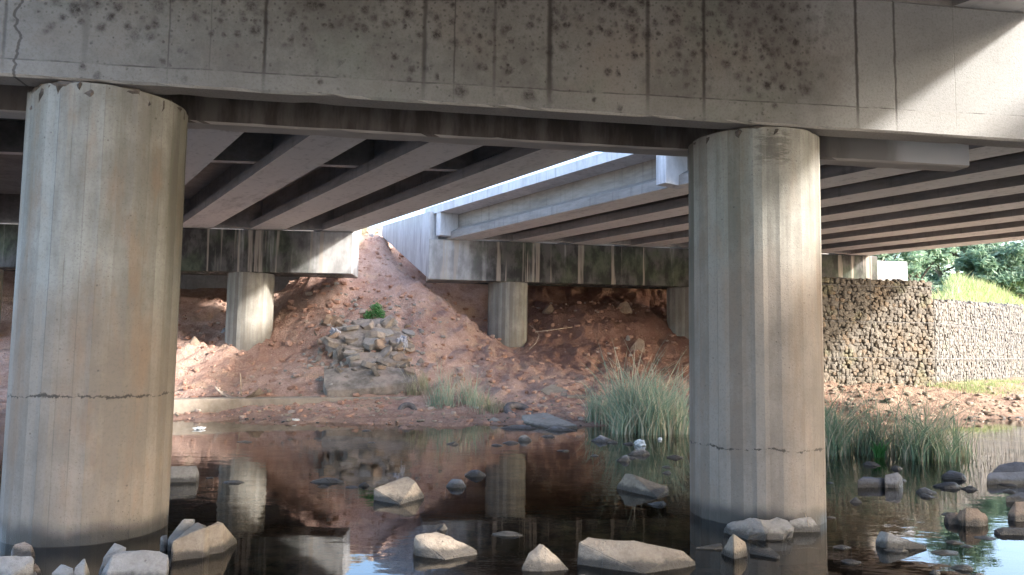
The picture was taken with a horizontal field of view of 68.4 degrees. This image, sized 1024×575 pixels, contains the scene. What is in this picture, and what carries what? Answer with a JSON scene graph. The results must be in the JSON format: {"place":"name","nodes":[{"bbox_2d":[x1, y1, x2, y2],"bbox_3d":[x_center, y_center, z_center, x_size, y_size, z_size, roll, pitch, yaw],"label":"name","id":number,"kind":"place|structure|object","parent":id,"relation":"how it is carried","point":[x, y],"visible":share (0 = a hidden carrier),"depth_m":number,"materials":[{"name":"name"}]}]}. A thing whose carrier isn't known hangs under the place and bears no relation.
{"place":"outdoors","nodes":[
{"label":"outdoors","id":0,"kind":"place"},
{"bbox_2d":[0,228,1023,574],"bbox_3d":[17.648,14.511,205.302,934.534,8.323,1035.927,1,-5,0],"label":"ground","id":1,"kind":"structure","parent":0,"point":[276,518],"depth_m":11.82,"materials":[{"name":"red soil"}]},
{"bbox_2d":[0,223,362,350],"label":"bridge abutment","id":2,"kind":"object","parent":1,"relation":"on","point":[251,271],"visible":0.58,"depth_m":19.46,"materials":[{"name":"concrete"}]},
{"bbox_2d":[0,118,592,231],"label":"bridge deck","id":3,"kind":"structure","parent":2,"relation":"on","point":[252,181],"depth_m":14.12,"materials":[{"name":"concrete"}]},
{"bbox_2d":[214,386,265,396],"bbox_3d":[-5.885,2.305,16.334,0.975,0.350,0.553,1,-5,0],"label":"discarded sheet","id":4,"kind":"object","parent":1,"relation":"on","point":[258,391],"visible":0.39,"depth_m":16.23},
{"bbox_2d":[173,396,408,413],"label":"concrete kerb","id":5,"kind":"structure","parent":1,"relation":"on","point":[203,404],"depth_m":15.79,"materials":[{"name":"concrete"}]},
{"bbox_2d":[323,366,418,396],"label":"concrete slab","id":6,"kind":"structure","parent":5,"relation":"on","point":[389,380],"depth_m":17.07,"materials":[{"name":"concrete"}]},
{"bbox_2d":[238,267,404,373],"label":"soil clods","id":7,"kind":"object","parent":1,"relation":"on","point":[304,310],"visible":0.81,"depth_m":20.27,"materials":[{"name":"soil"}]},
{"bbox_2d":[326,326,346,360],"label":"concrete slab","id":8,"kind":"structure","parent":1,"relation":"on","point":[339,348],"depth_m":18.46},
{"bbox_2d":[323,337,339,347],"bbox_3d":[-4.407,1.365,18.570,0.368,0.303,0.436,-2,-6,35],"label":"broken plate","id":9,"kind":"object","parent":8,"relation":"on","point":[331,342],"visible":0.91,"depth_m":18.44,"materials":[{"name":"stone"}]},
{"bbox_2d":[280,282,444,382],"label":"gravel","id":10,"kind":"structure","parent":1,"relation":"on","point":[347,320],"depth_m":19.79,"materials":[{"name":"stone"}]},
{"bbox_2d":[362,338,378,349],"bbox_3d":[-3.486,1.379,18.578,0.433,0.349,0.383,-1,-5,25],"label":"broken plate","id":11,"kind":"object","parent":10,"relation":"on","point":[368,343],"visible":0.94,"depth_m":18.46,"materials":[{"name":"stone"}]},
{"bbox_2d":[337,325,411,352],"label":"rocks","id":12,"kind":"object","parent":1,"relation":"on","point":[360,332],"depth_m":18.89,"materials":[{"name":"stone"}]},
{"bbox_2d":[365,331,384,338],"bbox_3d":[-3.408,1.233,18.865,0.359,0.275,0.529,-2,-6,34],"label":"broken plate","id":13,"kind":"object","parent":12,"relation":"on","point":[376,334],"visible":0.74,"depth_m":18.71,"materials":[{"name":"stone"}]},
{"bbox_2d":[363,302,385,318],"bbox_3d":[-3.656,0.645,19.982,0.640,0.552,0.318,1,-5,0],"label":"green bush","id":14,"kind":"object","parent":1,"relation":"on","point":[376,308],"visible":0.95,"depth_m":19.94,"materials":[{"name":"green plant"}]},
{"bbox_2d":[352,318,399,330],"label":"concrete slab","id":15,"kind":"structure","parent":1,"relation":"on","point":[375,321],"depth_m":19.52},
{"bbox_2d":[347,351,409,367],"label":"concrete slab","id":16,"kind":"structure","parent":1,"relation":"on","point":[367,356],"depth_m":18.12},
{"bbox_2d":[174,381,600,425],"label":"gravel","id":17,"kind":"structure","parent":1,"relation":"on","point":[338,409],"depth_m":15.54,"materials":[{"name":"gravel"}]},
{"bbox_2d":[399,361,437,396],"bbox_3d":[-2.148,2.071,17.259,1.088,0.886,1.074,2,-5,-16],"label":"dry grass tuft","id":18,"kind":"object","parent":1,"relation":"on","point":[422,387],"visible":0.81,"depth_m":17.11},
{"bbox_2d":[412,359,494,412],"bbox_3d":[-1.331,2.143,16.695,2.213,1.428,1.875,1,-5,0],"label":"reed clump","id":19,"kind":"object","parent":1,"relation":"on","point":[449,399],"visible":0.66,"depth_m":16.51,"materials":[{"name":"plant"}]},
{"bbox_2d":[472,393,504,414],"bbox_3d":[-0.466,2.450,16.276,0.881,0.545,1.209,1,-5,0],"label":"dry grass tuft","id":20,"kind":"object","parent":1,"relation":"on","point":[489,406],"visible":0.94,"depth_m":16.16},
{"bbox_2d":[0,0,1023,574],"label":"bridge pier","id":21,"kind":"structure","parent":1,"relation":"on","point":[756,112],"depth_m":6.32,"materials":[{"name":"concrete"}]},
{"bbox_2d":[888,0,1023,12],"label":"bridge deck","id":22,"kind":"structure","parent":21,"relation":"on","point":[1015,6],"depth_m":6.95,"materials":[{"name":"concrete"}]},
{"bbox_2d":[503,402,532,413],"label":"rock","id":23,"kind":"object","parent":1,"relation":"on","point":[509,406],"visible":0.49,"depth_m":16.13,"materials":[{"name":"stone"}]},
{"bbox_2d":[174,231,921,424],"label":"soil clods","id":24,"kind":"object","parent":1,"relation":"on","point":[511,414],"visible":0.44,"depth_m":18.87,"materials":[{"name":"soil"}]},
{"bbox_2d":[522,412,577,428],"bbox_3d":[0.692,2.624,14.384,0.684,0.345,1.482,3,-5,-26],"label":"rock","id":25,"kind":"object","parent":1,"relation":"on","point":[538,420],"visible":0.41,"depth_m":14.42,"materials":[{"name":"stone"}]},
{"bbox_2d":[540,384,567,397],"bbox_3d":[1.079,2.556,17.752,0.697,0.527,0.592,-4,-6,43],"label":"concrete slab","id":26,"kind":"object","parent":1,"relation":"on","point":[547,390],"depth_m":17.80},
{"bbox_2d":[617,301,632,313],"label":"boulder","id":27,"kind":"object","parent":1,"relation":"on","point":[626,308],"visible":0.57,"depth_m":23.61,"materials":[{"name":"brown stone"}]},
{"bbox_2d":[630,338,644,352],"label":"boulder","id":28,"kind":"object","parent":1,"relation":"on","point":[639,343],"visible":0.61,"depth_m":21.80,"materials":[{"name":"brown stone"}]},
{"bbox_2d":[382,211,907,346],"bbox_3d":[3.772,0.831,26.575,16.630,5.280,8.200,2,-5,-10],"label":"bridge abutment","id":29,"kind":"object","parent":1,"relation":"on","point":[508,273],"visible":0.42,"depth_m":22.16,"materials":[{"name":"concrete"}]},
{"bbox_2d":[425,145,1023,255],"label":"bridge deck","id":30,"kind":"structure","parent":29,"relation":"on","point":[623,199],"depth_m":17.27,"materials":[{"name":"concrete"}]},
{"bbox_2d":[822,276,936,385],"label":"gabion wall","id":31,"kind":"structure","parent":1,"relation":"on","point":[884,326],"depth_m":21.05,"materials":[{"name":"stone"}]},
{"bbox_2d":[880,249,943,294],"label":"tree","id":32,"kind":"object","parent":1,"relation":"on","point":[914,257],"visible":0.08,"depth_m":42.01,"materials":[{"name":"green plant"}]},
{"bbox_2d":[824,380,1023,419],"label":"gravel","id":33,"kind":"structure","parent":1,"relation":"on","point":[996,401],"depth_m":19.08,"materials":[{"name":"gravel"}]},
{"bbox_2d":[897,247,959,289],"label":"tree","id":34,"kind":"object","parent":1,"relation":"on","point":[942,258],"visible":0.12,"depth_m":44.87,"materials":[{"name":"green plant"}]},
{"bbox_2d":[909,242,1005,278],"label":"tree","id":35,"kind":"object","parent":1,"relation":"on","point":[939,272],"visible":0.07,"depth_m":50.32,"materials":[{"name":"green plant"}]},
{"bbox_2d":[894,270,1023,309],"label":"grass","id":36,"kind":"structure","parent":1,"relation":"on","point":[992,292],"depth_m":36.09,"materials":[{"name":"plant"}]},
{"bbox_2d":[914,241,1023,287],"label":"tree","id":37,"kind":"object","parent":1,"relation":"on","point":[1018,250],"visible":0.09,"depth_m":45.75,"materials":[{"name":"green plant"}]},
{"bbox_2d":[932,299,1023,384],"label":"gabion wall","id":38,"kind":"structure","parent":1,"relation":"on","point":[976,340],"depth_m":24.82,"materials":[{"name":"grey stone"}]},
{"bbox_2d":[954,248,1013,289],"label":"tree","id":39,"kind":"object","parent":1,"relation":"on","point":[986,262],"visible":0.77,"depth_m":45.48,"materials":[{"name":"green plant"}]},
{"bbox_2d":[952,240,1023,290],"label":"tree","id":40,"kind":"object","parent":1,"relation":"on","point":[1017,280],"visible":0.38,"depth_m":46.25,"materials":[{"name":"green plant"}]},
{"bbox_2d":[1003,258,1023,297],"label":"tree","id":41,"kind":"object","parent":1,"relation":"on","point":[1015,293],"visible":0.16,"depth_m":46.70,"materials":[{"name":"green plant"}]},
{"bbox_2d":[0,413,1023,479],"bbox_3d":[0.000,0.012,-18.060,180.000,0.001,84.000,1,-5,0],"label":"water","id":42,"kind":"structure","parent":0,"point":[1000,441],"depth_m":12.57,"materials":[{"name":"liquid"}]},
{"bbox_2d":[0,556,33,574],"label":"rock","id":43,"kind":"object","parent":42,"relation":"on","point":[16,565],"visible":1,"depth_m":4.62,"materials":[{"name":"stone"}]},
{"bbox_2d":[11,542,34,563],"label":"rock","id":44,"kind":"object","parent":42,"relation":"in","point":[22,549],"visible":0.47,"depth_m":5.17,"materials":[{"name":"grey stone"}]},
{"bbox_2d":[52,559,89,574],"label":"rock","id":45,"kind":"object","parent":42,"relation":"in","point":[81,567],"visible":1,"depth_m":4.59,"materials":[{"name":"stone"}]},
{"bbox_2d":[99,543,125,574],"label":"rock","id":46,"kind":"object","parent":42,"relation":"in","point":[115,548],"visible":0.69,"depth_m":4.81,"materials":[{"name":"stone"}]},
{"bbox_2d":[101,550,168,574],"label":"rock","id":47,"kind":"object","parent":42,"relation":"on","point":[143,562],"visible":1,"depth_m":4.68,"materials":[{"name":"stone"}]},
{"bbox_2d":[160,535,167,554],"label":"rock","id":48,"kind":"object","parent":42,"relation":"on","point":[163,543],"visible":0.52,"depth_m":5.38,"materials":[{"name":"stone"}]},
{"bbox_2d":[167,519,194,570],"bbox_3d":[-2.470,1.847,5.455,0.288,0.353,0.161,-1,-5,25],"label":"rock","id":49,"kind":"object","parent":42,"relation":"in","point":[184,525],"visible":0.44,"depth_m":5.40,"materials":[{"name":"stone"}]},
{"bbox_2d":[170,466,198,495],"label":"rock","id":50,"kind":"object","parent":42,"relation":"in","point":[184,480],"visible":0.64,"depth_m":8.04,"materials":[{"name":"stone"}]},
{"bbox_2d":[170,522,238,574],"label":"rock","id":51,"kind":"object","parent":42,"relation":"on","point":[199,548],"visible":1,"depth_m":5.23,"materials":[{"name":"beige stone"}]},
{"bbox_2d":[221,480,245,494],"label":"rock","id":52,"kind":"object","parent":42,"relation":"on","point":[233,487],"visible":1,"depth_m":8.01,"materials":[{"name":"grey stone"}]},
{"bbox_2d":[317,485,328,499],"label":"rock","id":53,"kind":"object","parent":42,"relation":"on","point":[322,492],"visible":1,"depth_m":7.82,"materials":[{"name":"brown stone"}]},
{"bbox_2d":[308,477,344,494],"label":"rock","id":54,"kind":"object","parent":42,"relation":"on","point":[335,485],"visible":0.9,"depth_m":8.10,"materials":[{"name":"grey stone"}]},
{"bbox_2d":[345,485,358,499],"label":"rock","id":55,"kind":"object","parent":42,"relation":"on","point":[351,492],"visible":1,"depth_m":7.82,"materials":[{"name":"grey stone"}]},
{"bbox_2d":[358,482,369,497],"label":"rock","id":56,"kind":"object","parent":42,"relation":"on","point":[364,490],"visible":0.97,"depth_m":7.93,"materials":[{"name":"stone"}]},
{"bbox_2d":[372,476,424,519],"bbox_3d":[-1.108,2.026,7.299,0.373,0.346,0.412,-2,-5,30],"label":"rock","id":57,"kind":"object","parent":42,"relation":"on","point":[401,498],"visible":1,"depth_m":7.21,"materials":[{"name":"beige stone"}]},
{"bbox_2d":[412,532,477,574],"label":"rock","id":58,"kind":"object","parent":42,"relation":"in","point":[435,553],"visible":1,"depth_m":5.32,"materials":[{"name":"beige stone"}]},
{"bbox_2d":[445,479,465,499],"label":"rock","id":59,"kind":"object","parent":42,"relation":"in","point":[455,489],"visible":1,"depth_m":7.93,"materials":[{"name":"grey stone"}]},
{"bbox_2d":[464,470,486,486],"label":"rock","id":60,"kind":"object","parent":42,"relation":"in","point":[474,478],"visible":0.94,"depth_m":8.64,"materials":[{"name":"stone"}]},
{"bbox_2d":[491,531,524,552],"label":"rock","id":61,"kind":"object","parent":42,"relation":"in","point":[509,541],"visible":1,"depth_m":5.91,"materials":[{"name":"stone"}]},
{"bbox_2d":[502,441,519,451],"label":"rock","id":62,"kind":"object","parent":42,"relation":"on","point":[508,447],"visible":0.83,"depth_m":11.64,"materials":[{"name":"grey stone"}]},
{"bbox_2d":[521,544,569,574],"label":"rock","id":63,"kind":"object","parent":42,"relation":"in","point":[542,559],"visible":1,"depth_m":5.02,"materials":[{"name":"beige stone"}]},
{"bbox_2d":[556,450,569,459],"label":"rock","id":64,"kind":"object","parent":42,"relation":"on","point":[564,455],"visible":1,"depth_m":10.88,"materials":[{"name":"stone"}]},
{"bbox_2d":[570,375,628,425],"bbox_3d":[1.960,2.167,14.926,1.721,1.185,1.552,1,-5,0],"label":"reed clump","id":65,"kind":"object","parent":42,"relation":"in","point":[591,411],"visible":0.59,"depth_m":14.85,"materials":[{"name":"plant"}]},
{"bbox_2d":[591,435,614,449],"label":"rock","id":66,"kind":"object","parent":42,"relation":"on","point":[600,438],"visible":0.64,"depth_m":12.04,"materials":[{"name":"grey stone"}]},
{"bbox_2d":[615,455,630,470],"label":"rock","id":67,"kind":"object","parent":42,"relation":"on","point":[622,463],"visible":1,"depth_m":10.00,"materials":[{"name":"grey stone"}]},
{"bbox_2d":[578,336,688,435],"bbox_3d":[2.653,1.714,13.868,3.313,1.937,3.517,1,-5,0],"label":"reed clump","id":68,"kind":"object","parent":42,"relation":"on","point":[658,412],"visible":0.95,"depth_m":13.31,"materials":[{"name":"plant"}]},
{"bbox_2d":[576,537,696,574],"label":"rock","id":69,"kind":"object","parent":42,"relation":"in","point":[606,557],"visible":1,"depth_m":5.12,"materials":[{"name":"beige stone"}]},
{"bbox_2d":[627,449,649,463],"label":"rock","id":70,"kind":"object","parent":42,"relation":"on","point":[641,456],"visible":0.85,"depth_m":10.61,"materials":[{"name":"stone"}]},
{"bbox_2d":[615,474,669,508],"bbox_3d":[1.329,2.111,7.774,0.571,0.314,0.398,0,-5,14],"label":"rock","id":71,"kind":"object","parent":42,"relation":"in","point":[635,490],"visible":0.81,"depth_m":7.81,"materials":[{"name":"beige stone"}]},
{"bbox_2d":[647,501,666,518],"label":"rock","id":72,"kind":"object","parent":42,"relation":"on","point":[655,510],"visible":1,"depth_m":7.16,"materials":[{"name":"grey stone"}]},
{"bbox_2d":[662,471,671,483],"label":"rock","id":73,"kind":"object","parent":42,"relation":"on","point":[666,477],"visible":1,"depth_m":9.01,"materials":[{"name":"grey stone"}]},
{"bbox_2d":[666,455,683,467],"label":"rock","id":74,"kind":"object","parent":42,"relation":"on","point":[677,461],"visible":0.98,"depth_m":10.32,"materials":[{"name":"grey stone"}]},
{"bbox_2d":[695,543,722,568],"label":"rock","id":75,"kind":"object","parent":42,"relation":"on","point":[708,556],"visible":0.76,"depth_m":5.61,"materials":[{"name":"stone"}]},
{"bbox_2d":[720,534,748,574],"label":"rock","id":76,"kind":"object","parent":42,"relation":"in","point":[734,558],"visible":1,"depth_m":5.40,"materials":[{"name":"beige stone"}]},
{"bbox_2d":[722,517,793,556],"bbox_3d":[1.988,2.005,6.023,0.555,0.298,0.307,1,-5,0],"label":"rock","id":77,"kind":"object","parent":42,"relation":"on","point":[775,534],"visible":0.75,"depth_m":5.99,"materials":[{"name":"stone"}]},
{"bbox_2d":[749,548,780,574],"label":"rock","id":78,"kind":"object","parent":42,"relation":"on","point":[764,561],"visible":0.99,"depth_m":5.44,"materials":[{"name":"beige stone"}]},
{"bbox_2d":[789,517,821,548],"bbox_3d":[2.409,2.029,6.237,0.281,0.255,0.104,1,-5,-5],"label":"rock","id":79,"kind":"object","parent":42,"relation":"in","point":[805,536],"visible":0.86,"depth_m":6.19,"materials":[{"name":"stone"}]},
{"bbox_2d":[827,516,836,531],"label":"rock","id":80,"kind":"object","parent":42,"relation":"on","point":[831,524],"visible":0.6,"depth_m":6.69,"materials":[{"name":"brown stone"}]},
{"bbox_2d":[833,545,848,564],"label":"rock","id":81,"kind":"object","parent":42,"relation":"on","point":[840,552],"visible":0.84,"depth_m":5.67,"materials":[{"name":"grey stone"}]},
{"bbox_2d":[839,559,862,574],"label":"rock","id":82,"kind":"object","parent":42,"relation":"in","point":[850,567],"visible":1,"depth_m":5.28,"materials":[{"name":"stone"}]},
{"bbox_2d":[850,497,861,514],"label":"rock","id":83,"kind":"object","parent":42,"relation":"on","point":[855,505],"visible":1,"depth_m":7.43,"materials":[{"name":"grey stone"}]},
{"bbox_2d":[824,363,905,459],"bbox_3d":[4.880,1.750,11.374,2.892,1.526,2.662,1,-5,0],"label":"reed clump","id":84,"kind":"object","parent":42,"relation":"on","point":[837,438],"visible":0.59,"depth_m":11.01,"materials":[{"name":"plant"}]},
{"bbox_2d":[858,476,884,500],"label":"rock","id":85,"kind":"object","parent":42,"relation":"on","point":[871,488],"visible":0.77,"depth_m":8.28,"materials":[{"name":"stone"}]},
{"bbox_2d":[863,461,881,474],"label":"rock","id":86,"kind":"object","parent":42,"relation":"in","point":[869,467],"visible":0.99,"depth_m":9.88,"materials":[{"name":"stone"}]},
{"bbox_2d":[871,439,890,457],"bbox_3d":[5.229,2.259,10.688,0.287,0.308,0.303,0,-5,9],"label":"green sprout","id":87,"kind":"object","parent":42,"relation":"on","point":[878,451],"visible":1,"depth_m":10.70,"materials":[{"name":"green plant"}]},
{"bbox_2d":[885,472,902,500],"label":"rock","id":88,"kind":"object","parent":42,"relation":"in","point":[893,486],"visible":1,"depth_m":8.29,"materials":[{"name":"grey stone"}]},
{"bbox_2d":[883,548,908,568],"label":"rock","id":89,"kind":"object","parent":42,"relation":"on","point":[894,558],"visible":1,"depth_m":5.61,"materials":[{"name":"stone"}]},
{"bbox_2d":[875,531,928,567],"bbox_3d":[2.959,1.992,5.730,0.357,0.260,0.180,-2,-6,34],"label":"rock","id":90,"kind":"object","parent":42,"relation":"on","point":[918,556],"visible":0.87,"depth_m":5.71,"materials":[{"name":"stone"}]},
{"bbox_2d":[836,373,1001,466],"bbox_3d":[5.778,1.815,10.887,2.510,1.342,2.437,-4,-6,44],"label":"reed clump","id":91,"kind":"object","parent":42,"relation":"on","point":[918,447],"visible":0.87,"depth_m":10.67,"materials":[{"name":"plant"}]},
{"bbox_2d":[915,487,937,504],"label":"rock","id":92,"kind":"object","parent":42,"relation":"on","point":[924,490],"visible":0.54,"depth_m":7.98,"materials":[{"name":"grey stone"}]},
{"bbox_2d":[920,493,939,509],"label":"rock","id":93,"kind":"object","parent":42,"relation":"on","point":[928,502],"visible":1,"depth_m":7.73,"materials":[{"name":"grey stone"}]},
{"bbox_2d":[929,550,959,571],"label":"rock","id":94,"kind":"object","parent":42,"relation":"in","point":[942,560],"visible":0.85,"depth_m":5.54,"materials":[{"name":"stone"}]},
{"bbox_2d":[932,482,962,499],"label":"rock","id":95,"kind":"object","parent":42,"relation":"in","point":[948,490],"visible":0.84,"depth_m":8.29,"materials":[{"name":"stone"}]},
{"bbox_2d":[941,470,966,487],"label":"rock","id":96,"kind":"object","parent":42,"relation":"in","point":[959,478],"visible":0.59,"depth_m":8.90,"materials":[{"name":"stone"}]},
{"bbox_2d":[946,540,963,552],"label":"rock","id":97,"kind":"object","parent":42,"relation":"on","point":[952,545],"visible":0.47,"depth_m":5.87,"materials":[{"name":"grey stone"}]},
{"bbox_2d":[949,565,973,574],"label":"rock","id":98,"kind":"object","parent":42,"relation":"on","point":[961,570],"visible":0.98,"depth_m":5.16,"materials":[{"name":"stone"}]},
{"bbox_2d":[944,507,987,541],"bbox_3d":[3.970,2.057,6.564,0.394,0.301,0.182,1,-5,0],"label":"rock","id":99,"kind":"object","parent":42,"relation":"in","point":[967,524],"visible":0.91,"depth_m":6.50,"materials":[{"name":"brown stone"}]},
{"bbox_2d":[959,545,975,563],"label":"rock","id":100,"kind":"object","parent":42,"relation":"in","point":[967,553],"visible":0.96,"depth_m":5.77,"materials":[{"name":"grey stone"}]},
{"bbox_2d":[961,486,979,501],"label":"rock","id":101,"kind":"object","parent":42,"relation":"in","point":[969,493],"visible":1,"depth_m":8.21,"materials":[{"name":"stone"}]},
{"bbox_2d":[973,535,996,554],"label":"rock","id":102,"kind":"object","parent":42,"relation":"on","point":[984,545],"visible":0.94,"depth_m":6.02,"materials":[{"name":"grey stone"}]},
{"bbox_2d":[987,471,1023,496],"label":"rock","id":103,"kind":"object","parent":42,"relation":"in","point":[994,479],"visible":0.77,"depth_m":8.62,"materials":[{"name":"grey stone"}]},
{"bbox_2d":[997,483,1017,495],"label":"rock","id":104,"kind":"object","parent":42,"relation":"on","point":[1002,487],"visible":0.62,"depth_m":8.52,"materials":[{"name":"grey stone"}]},
{"bbox_2d":[993,462,1023,471],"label":"rock","id":105,"kind":"object","parent":42,"relation":"in","point":[1013,467],"visible":0.44,"depth_m":9.05,"materials":[{"name":"stone"}]},
{"bbox_2d":[994,527,1023,551],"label":"rock","id":106,"kind":"object","parent":42,"relation":"in","point":[1010,539],"visible":0.81,"depth_m":6.18,"materials":[{"name":"stone"}]},
{"bbox_2d":[1006,492,1023,515],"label":"rock","id":107,"kind":"object","parent":42,"relation":"in","point":[1011,500],"visible":0.64,"depth_m":7.59,"materials":[{"name":"stone"}]},
{"bbox_2d":[1008,501,1023,527],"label":"rock","id":108,"kind":"object","parent":42,"relation":"on","point":[1016,516],"visible":0.62,"depth_m":6.73,"materials":[{"name":"brown stone"}]},
{"bbox_2d":[370,152,1022,275],"label":"sky","id":109,"kind":"structure","parent":0,"point":[422,211],"materials":[{"name":"white"}]},
{"bbox_2d":[914,376,1023,397],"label":"grass","id":110,"kind":"structure","parent":0,"point":[982,384],"depth_m":21.20,"materials":[{"name":"plant"}]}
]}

